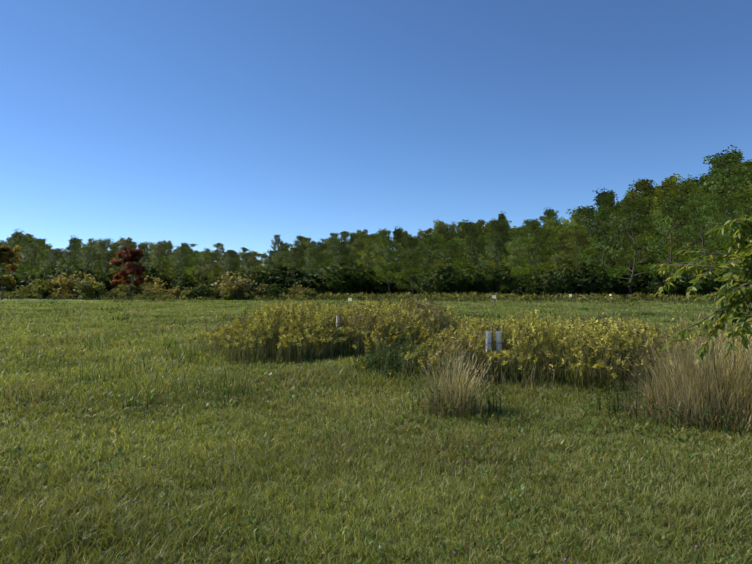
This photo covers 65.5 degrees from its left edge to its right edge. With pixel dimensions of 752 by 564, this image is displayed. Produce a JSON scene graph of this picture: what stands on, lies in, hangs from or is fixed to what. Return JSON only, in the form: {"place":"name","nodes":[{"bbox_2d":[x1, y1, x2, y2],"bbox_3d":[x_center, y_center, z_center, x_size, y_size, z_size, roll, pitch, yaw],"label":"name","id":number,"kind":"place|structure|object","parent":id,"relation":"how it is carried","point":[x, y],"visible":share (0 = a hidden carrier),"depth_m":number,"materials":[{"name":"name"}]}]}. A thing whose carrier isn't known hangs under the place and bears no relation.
{"place":"outdoors","nodes":[
{"label":"outdoors","id":0,"kind":"place"},
{"bbox_2d":[0,262,751,563],"bbox_3d":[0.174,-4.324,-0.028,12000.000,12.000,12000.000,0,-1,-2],"label":"meadow ground","id":1,"kind":"structure","parent":0,"point":[289,495],"depth_m":5.47,"materials":[{"name":"green plant"}]},
{"bbox_2d":[0,245,21,299],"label":"orange tree","id":2,"kind":"object","parent":1,"relation":"on","point":[6,255],"visible":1,"depth_m":98.07,"materials":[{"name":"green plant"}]},
{"bbox_2d":[1,228,29,273],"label":"tree","id":3,"kind":"object","parent":1,"relation":"on","point":[17,237],"visible":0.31,"depth_m":140.41,"materials":[{"name":"green plant"}]},
{"bbox_2d":[0,241,31,284],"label":"tree","id":4,"kind":"object","parent":1,"relation":"on","point":[12,244],"visible":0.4,"depth_m":132.33,"materials":[{"name":"green plant"}]},
{"bbox_2d":[0,272,39,291],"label":"shrub","id":5,"kind":"object","parent":1,"relation":"on","point":[12,288],"visible":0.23,"depth_m":130.85,"materials":[{"name":"green plant"}]},
{"bbox_2d":[16,237,47,281],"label":"tree","id":6,"kind":"object","parent":1,"relation":"on","point":[33,245],"visible":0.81,"depth_m":133.59,"materials":[{"name":"green plant"}]},
{"bbox_2d":[15,278,48,298],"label":"shrub","id":7,"kind":"object","parent":1,"relation":"on","point":[25,290],"visible":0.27,"depth_m":114.92,"materials":[{"name":"green plant"}]},
{"bbox_2d":[27,278,61,298],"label":"shrub","id":8,"kind":"object","parent":1,"relation":"on","point":[39,288],"visible":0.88,"depth_m":110.24,"materials":[{"name":"green plant"}]},
{"bbox_2d":[36,251,56,275],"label":"tree","id":9,"kind":"object","parent":1,"relation":"on","point":[43,268],"visible":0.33,"depth_m":135.37,"materials":[{"name":"green plant"}]},
{"bbox_2d":[42,249,66,279],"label":"tree","id":10,"kind":"object","parent":1,"relation":"on","point":[55,254],"visible":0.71,"depth_m":129.97,"materials":[{"name":"green plant"}]},
{"bbox_2d":[40,265,94,282],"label":"shrub","id":11,"kind":"object","parent":1,"relation":"on","point":[43,275],"visible":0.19,"depth_m":124.35,"materials":[{"name":"green plant"}]},
{"bbox_2d":[56,249,82,276],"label":"tree","id":12,"kind":"object","parent":1,"relation":"on","point":[71,261],"visible":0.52,"depth_m":129.67,"materials":[{"name":"green plant"}]},
{"bbox_2d":[48,271,95,298],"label":"shrub","id":13,"kind":"object","parent":1,"relation":"on","point":[70,283],"visible":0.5,"depth_m":108.85,"materials":[{"name":"green plant"}]},
{"bbox_2d":[59,235,86,272],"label":"tree","id":14,"kind":"object","parent":1,"relation":"on","point":[75,242],"visible":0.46,"depth_m":135.33,"materials":[{"name":"green plant"}]},
{"bbox_2d":[73,277,104,299],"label":"shrub","id":15,"kind":"object","parent":1,"relation":"on","point":[86,287],"visible":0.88,"depth_m":102.23,"materials":[{"name":"green plant"}]},
{"bbox_2d":[76,245,103,273],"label":"tree","id":16,"kind":"object","parent":1,"relation":"on","point":[84,254],"visible":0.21,"depth_m":130.98,"materials":[{"name":"green plant"}]},
{"bbox_2d":[81,245,108,276],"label":"tree","id":17,"kind":"object","parent":1,"relation":"on","point":[94,264],"visible":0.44,"depth_m":129.27,"materials":[{"name":"green plant"}]},
{"bbox_2d":[86,238,113,272],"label":"tree","id":18,"kind":"object","parent":1,"relation":"on","point":[104,244],"visible":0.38,"depth_m":131.02,"materials":[{"name":"green plant"}]},
{"bbox_2d":[98,249,120,289],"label":"tree","id":19,"kind":"object","parent":1,"relation":"on","point":[110,254],"visible":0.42,"depth_m":126.36,"materials":[{"name":"green plant"}]},
{"bbox_2d":[109,237,139,285],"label":"tree","id":20,"kind":"object","parent":1,"relation":"on","point":[124,243],"visible":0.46,"depth_m":123.57,"materials":[{"name":"green plant"}]},
{"bbox_2d":[109,246,145,300],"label":"red tree","id":21,"kind":"object","parent":1,"relation":"on","point":[129,256],"visible":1,"depth_m":86.84,"materials":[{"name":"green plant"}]},
{"bbox_2d":[115,283,150,299],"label":"shrub","id":22,"kind":"object","parent":1,"relation":"on","point":[136,289],"visible":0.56,"depth_m":103.73,"materials":[{"name":"green plant"}]},
{"bbox_2d":[139,275,167,298],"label":"shrub","id":23,"kind":"object","parent":1,"relation":"on","point":[158,285],"visible":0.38,"depth_m":107.95,"materials":[{"name":"green plant"}]},
{"bbox_2d":[131,271,175,291],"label":"shrub","id":24,"kind":"object","parent":1,"relation":"on","point":[157,273],"visible":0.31,"depth_m":119.48,"materials":[{"name":"green plant"}]},
{"bbox_2d":[142,242,174,279],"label":"tree","id":25,"kind":"object","parent":1,"relation":"on","point":[158,253],"visible":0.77,"depth_m":122.50,"materials":[{"name":"green plant"}]},
{"bbox_2d":[151,241,175,272],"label":"tree","id":26,"kind":"object","parent":1,"relation":"on","point":[168,246],"visible":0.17,"depth_m":128.22,"materials":[{"name":"green plant"}]},
{"bbox_2d":[168,246,194,284],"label":"tree","id":27,"kind":"object","parent":1,"relation":"on","point":[187,259],"visible":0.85,"depth_m":121.48,"materials":[{"name":"green plant"}]},
{"bbox_2d":[169,242,203,276],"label":"tree","id":28,"kind":"object","parent":1,"relation":"on","point":[194,254],"visible":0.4,"depth_m":126.61,"materials":[{"name":"green plant"}]},
{"bbox_2d":[166,269,207,290],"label":"shrub","id":29,"kind":"object","parent":1,"relation":"on","point":[185,279],"visible":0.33,"depth_m":120.45,"materials":[{"name":"green plant"}]},
{"bbox_2d":[190,284,213,299],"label":"shrub","id":30,"kind":"object","parent":1,"relation":"on","point":[206,293],"visible":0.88,"depth_m":94.10,"materials":[{"name":"green plant"}]},
{"bbox_2d":[194,256,214,287],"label":"tree","id":31,"kind":"object","parent":1,"relation":"on","point":[203,263],"visible":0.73,"depth_m":119.69,"materials":[{"name":"green plant"}]},
{"bbox_2d":[198,250,223,283],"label":"tree","id":32,"kind":"object","parent":1,"relation":"on","point":[212,256],"visible":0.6,"depth_m":120.62,"materials":[{"name":"green plant"}]},
{"bbox_2d":[216,250,243,274],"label":"tree","id":33,"kind":"object","parent":1,"relation":"on","point":[222,256],"visible":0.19,"depth_m":122.87,"materials":[{"name":"green plant"}]},
{"bbox_2d":[222,250,240,278],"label":"tree","id":34,"kind":"object","parent":1,"relation":"on","point":[229,261],"visible":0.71,"depth_m":118.96,"materials":[{"name":"green plant"}]},
{"bbox_2d":[211,271,258,299],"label":"shrub","id":35,"kind":"object","parent":1,"relation":"on","point":[238,287],"visible":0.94,"depth_m":94.32,"materials":[{"name":"green plant"}]},
{"bbox_2d":[240,252,261,275],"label":"tree","id":36,"kind":"object","parent":1,"relation":"on","point":[245,256],"visible":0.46,"depth_m":119.58,"materials":[{"name":"green plant"}]},
{"bbox_2d":[230,268,273,292],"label":"shrub","id":37,"kind":"object","parent":1,"relation":"on","point":[258,274],"visible":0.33,"depth_m":111.42,"materials":[{"name":"green plant"}]},
{"bbox_2d":[242,250,267,278],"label":"tree","id":38,"kind":"object","parent":1,"relation":"on","point":[255,260],"visible":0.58,"depth_m":115.02,"materials":[{"name":"green plant"}]},
{"bbox_2d":[250,267,284,293],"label":"shrub","id":39,"kind":"object","parent":1,"relation":"on","point":[268,269],"visible":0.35,"depth_m":110.72,"materials":[{"name":"green plant"}]},
{"bbox_2d":[259,283,291,299],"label":"shrub","id":40,"kind":"object","parent":1,"relation":"on","point":[274,291],"visible":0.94,"depth_m":93.42,"materials":[{"name":"green plant"}]},
{"bbox_2d":[268,243,297,279],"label":"tree","id":41,"kind":"object","parent":1,"relation":"on","point":[278,257],"visible":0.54,"depth_m":114.25,"materials":[{"name":"green plant"}]},
{"bbox_2d":[266,263,307,291],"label":"shrub","id":42,"kind":"object","parent":1,"relation":"on","point":[284,273],"visible":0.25,"depth_m":111.96,"materials":[{"name":"green plant"}]},
{"bbox_2d":[282,247,308,275],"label":"tree","id":43,"kind":"object","parent":1,"relation":"on","point":[299,253],"visible":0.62,"depth_m":113.53,"materials":[{"name":"green plant"}]},
{"bbox_2d":[285,268,324,292],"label":"shrub","id":44,"kind":"object","parent":1,"relation":"on","point":[296,271],"visible":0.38,"depth_m":109.96,"materials":[{"name":"green plant"}]},
{"bbox_2d":[301,246,329,284],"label":"tree","id":45,"kind":"object","parent":1,"relation":"on","point":[309,262],"visible":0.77,"depth_m":112.24,"materials":[{"name":"green plant"}]},
{"bbox_2d":[307,241,333,274],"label":"tree","id":46,"kind":"object","parent":1,"relation":"on","point":[322,247],"visible":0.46,"depth_m":117.02,"materials":[{"name":"green plant"}]},
{"bbox_2d":[295,264,366,294],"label":"shrub","id":47,"kind":"object","parent":1,"relation":"on","point":[337,283],"visible":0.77,"depth_m":107.20,"materials":[{"name":"green plant"}]},
{"bbox_2d":[321,236,343,272],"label":"tree","id":48,"kind":"object","parent":1,"relation":"on","point":[330,241],"visible":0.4,"depth_m":120.01,"materials":[{"name":"green plant"}]},
{"bbox_2d":[333,245,356,290],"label":"tree","id":49,"kind":"object","parent":1,"relation":"on","point":[347,259],"visible":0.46,"depth_m":110.53,"materials":[{"name":"green plant"}]},
{"bbox_2d":[308,260,385,294],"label":"shrub","id":50,"kind":"object","parent":1,"relation":"on","point":[367,283],"visible":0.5,"depth_m":110.33,"materials":[{"name":"green plant"}]},
{"bbox_2d":[347,232,372,268],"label":"tree","id":51,"kind":"object","parent":1,"relation":"on","point":[358,241],"visible":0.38,"depth_m":119.09,"materials":[{"name":"green plant"}]},
{"bbox_2d":[0,290,735,303],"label":"herb belt","id":52,"kind":"object","parent":1,"relation":"on","point":[484,297],"visible":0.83,"depth_m":90.07,"materials":[{"name":"green plant"}]},
{"bbox_2d":[359,247,384,293],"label":"tree","id":53,"kind":"object","parent":1,"relation":"on","point":[365,267],"visible":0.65,"depth_m":110.82,"materials":[{"name":"green plant"}]},
{"bbox_2d":[358,229,394,290],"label":"tree","id":54,"kind":"object","parent":1,"relation":"on","point":[373,238],"visible":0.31,"depth_m":112.77,"materials":[{"name":"green plant"}]},
{"bbox_2d":[367,272,399,294],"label":"shrub","id":55,"kind":"object","parent":1,"relation":"on","point":[380,288],"visible":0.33,"depth_m":111.03,"materials":[{"name":"green plant"}]},
{"bbox_2d":[369,229,402,292],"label":"tree","id":56,"kind":"object","parent":1,"relation":"on","point":[388,242],"visible":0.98,"depth_m":107.41,"materials":[{"name":"green plant"}]},
{"bbox_2d":[382,226,413,291],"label":"tree","id":57,"kind":"object","parent":1,"relation":"on","point":[398,234],"visible":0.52,"depth_m":111.80,"materials":[{"name":"green plant"}]},
{"bbox_2d":[393,236,430,293],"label":"tree","id":58,"kind":"object","parent":1,"relation":"on","point":[412,242],"visible":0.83,"depth_m":107.95,"materials":[{"name":"green plant"}]},
{"bbox_2d":[406,233,437,291],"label":"tree","id":59,"kind":"object","parent":1,"relation":"on","point":[421,246],"visible":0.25,"depth_m":111.89,"materials":[{"name":"green plant"}]},
{"bbox_2d":[411,233,450,290],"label":"tree","id":60,"kind":"object","parent":1,"relation":"on","point":[434,240],"visible":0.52,"depth_m":106.14,"materials":[{"name":"green plant"}]},
{"bbox_2d":[415,274,449,296],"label":"shrub","id":61,"kind":"object","parent":1,"relation":"on","point":[425,287],"visible":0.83,"depth_m":102.67,"materials":[{"name":"green plant"}]},
{"bbox_2d":[424,220,458,270],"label":"tree","id":62,"kind":"object","parent":1,"relation":"on","point":[440,224],"visible":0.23,"depth_m":108.01,"materials":[{"name":"green plant"}]},
{"bbox_2d":[145,297,751,437],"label":"tall herb plots","id":63,"kind":"object","parent":1,"relation":"on","point":[714,389],"visible":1,"depth_m":10.50,"materials":[{"name":"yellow plant"}]},
{"bbox_2d":[428,227,469,285],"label":"tree","id":64,"kind":"object","parent":1,"relation":"on","point":[447,234],"visible":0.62,"depth_m":104.74,"materials":[{"name":"green plant"}]},
{"bbox_2d":[429,263,478,294],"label":"shrub","id":65,"kind":"object","parent":1,"relation":"on","point":[452,286],"visible":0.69,"depth_m":102.07,"materials":[{"name":"green plant"}]},
{"bbox_2d":[449,219,488,276],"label":"tree","id":66,"kind":"object","parent":1,"relation":"on","point":[464,229],"visible":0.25,"depth_m":108.46,"materials":[{"name":"green plant"}]},
{"bbox_2d":[457,223,493,288],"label":"tree","id":67,"kind":"object","parent":1,"relation":"on","point":[473,231],"visible":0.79,"depth_m":104.81,"materials":[{"name":"green plant"}]},
{"bbox_2d":[458,219,504,274],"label":"tree","id":68,"kind":"object","parent":1,"relation":"on","point":[482,223],"visible":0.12,"depth_m":109.88,"materials":[{"name":"green plant"}]},
{"bbox_2d":[456,264,510,293],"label":"shrub","id":69,"kind":"object","parent":1,"relation":"on","point":[477,279],"visible":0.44,"depth_m":102.85,"materials":[{"name":"green plant"}]},
{"bbox_2d":[478,227,509,293],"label":"tree","id":70,"kind":"object","parent":1,"relation":"on","point":[495,237],"visible":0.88,"depth_m":102.84,"materials":[{"name":"green plant"}]},
{"bbox_2d":[485,325,504,376],"bbox_3d":[2.289,1.335,11.272,0.354,1.000,0.125,0,-2,4],"label":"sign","id":71,"kind":"object","parent":1,"relation":"on","point":[499,344],"visible":0.6,"depth_m":11.24,"materials":[{"name":"white plastic"}]},
{"bbox_2d":[474,221,522,282],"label":"tree","id":72,"kind":"object","parent":1,"relation":"on","point":[505,234],"visible":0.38,"depth_m":107.11,"materials":[{"name":"green plant"}]},
{"bbox_2d":[481,266,536,295],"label":"shrub","id":73,"kind":"object","parent":1,"relation":"on","point":[517,280],"visible":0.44,"depth_m":101.31,"materials":[{"name":"green plant"}]},
{"bbox_2d":[502,225,537,290],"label":"tree","id":74,"kind":"object","parent":1,"relation":"on","point":[520,231],"visible":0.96,"depth_m":100.72,"materials":[{"name":"green plant"}]},
{"bbox_2d":[511,283,547,295],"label":"shrub","id":75,"kind":"object","parent":1,"relation":"on","point":[531,290],"visible":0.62,"depth_m":97.89,"materials":[{"name":"green plant"}]},
{"bbox_2d":[513,218,554,283],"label":"tree","id":76,"kind":"object","parent":1,"relation":"on","point":[536,230],"visible":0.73,"depth_m":101.37,"materials":[{"name":"green plant"}]},
{"bbox_2d":[526,230,559,278],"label":"tree","id":77,"kind":"object","parent":1,"relation":"on","point":[550,252],"visible":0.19,"depth_m":104.15,"materials":[{"name":"green plant"}]},
{"bbox_2d":[537,218,561,265],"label":"tree","id":78,"kind":"object","parent":1,"relation":"on","point":[549,225],"visible":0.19,"depth_m":116.00,"materials":[{"name":"green plant"}]},
{"bbox_2d":[538,207,562,223],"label":"tree","id":79,"kind":"object","parent":1,"relation":"on","point":[551,213],"visible":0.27,"depth_m":154.10,"materials":[{"name":"green plant"}]},
{"bbox_2d":[530,268,580,297],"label":"shrub","id":80,"kind":"object","parent":1,"relation":"on","point":[549,281],"visible":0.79,"depth_m":96.78,"materials":[{"name":"green plant"}]},
{"bbox_2d":[546,234,581,276],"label":"tree","id":81,"kind":"object","parent":1,"relation":"on","point":[557,259],"visible":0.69,"depth_m":100.14,"materials":[{"name":"green plant"}]},
{"bbox_2d":[549,224,593,278],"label":"tree","id":82,"kind":"object","parent":1,"relation":"on","point":[577,248],"visible":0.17,"depth_m":101.98,"materials":[{"name":"green plant"}]},
{"bbox_2d":[549,225,599,281],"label":"tree","id":83,"kind":"object","parent":1,"relation":"on","point":[578,231],"visible":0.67,"depth_m":99.57,"materials":[{"name":"green plant"}]},
{"bbox_2d":[555,260,603,294],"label":"shrub","id":84,"kind":"object","parent":1,"relation":"on","point":[571,275],"visible":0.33,"depth_m":97.62,"materials":[{"name":"green plant"}]},
{"bbox_2d":[558,205,600,268],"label":"tree","id":85,"kind":"object","parent":1,"relation":"on","point":[577,213],"visible":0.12,"depth_m":109.71,"materials":[{"name":"green plant"}]},
{"bbox_2d":[574,267,626,295],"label":"shrub","id":86,"kind":"object","parent":1,"relation":"on","point":[601,286],"visible":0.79,"depth_m":95.53,"materials":[{"name":"green plant"}]},
{"bbox_2d":[577,186,629,280],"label":"tree","id":87,"kind":"object","parent":1,"relation":"on","point":[602,197],"visible":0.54,"depth_m":99.96,"materials":[{"name":"green plant"}]},
{"bbox_2d":[578,201,628,281],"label":"tree","id":88,"kind":"object","parent":1,"relation":"on","point":[611,272],"visible":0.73,"depth_m":97.48,"materials":[{"name":"green plant"}]},
{"bbox_2d":[599,213,642,272],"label":"tree","id":89,"kind":"object","parent":1,"relation":"on","point":[630,239],"visible":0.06,"depth_m":99.34,"materials":[{"name":"green plant"}]},
{"bbox_2d":[593,196,669,294],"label":"tree","id":90,"kind":"object","parent":1,"relation":"on","point":[633,207],"visible":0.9,"depth_m":94.78,"materials":[{"name":"green plant"}]},
{"bbox_2d":[615,259,664,295],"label":"shrub","id":91,"kind":"object","parent":1,"relation":"on","point":[629,271],"visible":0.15,"depth_m":98.63,"materials":[{"name":"green plant"}]},
{"bbox_2d":[624,270,657,294],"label":"shrub","id":92,"kind":"object","parent":1,"relation":"on","point":[637,281],"visible":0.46,"depth_m":96.34,"materials":[{"name":"green plant"}]},
{"bbox_2d":[616,179,674,263],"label":"tree","id":93,"kind":"object","parent":1,"relation":"on","point":[646,187],"visible":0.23,"depth_m":102.22,"materials":[{"name":"green plant"}]},
{"bbox_2d":[623,205,667,284],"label":"tree","id":94,"kind":"object","parent":1,"relation":"on","point":[652,259],"visible":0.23,"depth_m":97.33,"materials":[{"name":"green plant"}]},
{"bbox_2d":[639,173,689,275],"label":"tree","id":95,"kind":"object","parent":1,"relation":"on","point":[670,180],"visible":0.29,"depth_m":100.37,"materials":[{"name":"green plant"}]},
{"bbox_2d":[647,272,690,298],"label":"shrub","id":96,"kind":"object","parent":1,"relation":"on","point":[660,282],"visible":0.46,"depth_m":91.87,"materials":[{"name":"green plant"}]},
{"bbox_2d":[644,193,705,290],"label":"tree","id":97,"kind":"object","parent":1,"relation":"on","point":[669,206],"visible":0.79,"depth_m":92.85,"materials":[{"name":"green plant"}]},
{"bbox_2d":[651,178,718,274],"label":"tree","id":98,"kind":"object","parent":1,"relation":"on","point":[687,188],"visible":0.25,"depth_m":97.51,"materials":[{"name":"green plant"}]},
{"bbox_2d":[671,268,723,296],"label":"shrub","id":99,"kind":"object","parent":1,"relation":"on","point":[687,279],"visible":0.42,"depth_m":90.20,"materials":[{"name":"green plant"}]},
{"bbox_2d":[651,217,751,364],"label":"young tree","id":100,"kind":"object","parent":1,"relation":"on","point":[740,228],"visible":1,"depth_m":6.59,"materials":[{"name":"green plant"}]},
{"bbox_2d":[679,192,735,289],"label":"tree","id":101,"kind":"object","parent":1,"relation":"on","point":[704,204],"visible":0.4,"depth_m":92.12,"materials":[{"name":"green plant"}]},
{"bbox_2d":[673,173,751,276],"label":"tree","id":102,"kind":"object","parent":1,"relation":"on","point":[708,186],"visible":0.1,"depth_m":97.69,"materials":[{"name":"green plant"}]},
{"bbox_2d":[680,145,751,248],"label":"tree","id":103,"kind":"object","parent":1,"relation":"on","point":[723,164],"visible":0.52,"depth_m":96.73,"materials":[{"name":"green plant"}]},
{"bbox_2d":[696,192,751,287],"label":"tree","id":104,"kind":"object","parent":1,"relation":"on","point":[726,203],"visible":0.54,"depth_m":91.57,"materials":[{"name":"green plant"}]},
{"bbox_2d":[709,189,751,268],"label":"tree","id":105,"kind":"object","parent":1,"relation":"on","point":[743,208],"visible":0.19,"depth_m":93.92,"materials":[{"name":"green plant"}]},
{"bbox_2d":[0,0,751,259],"label":"sky","id":106,"kind":"structure","parent":0,"point":[235,124],"materials":[{"name":"blue"}]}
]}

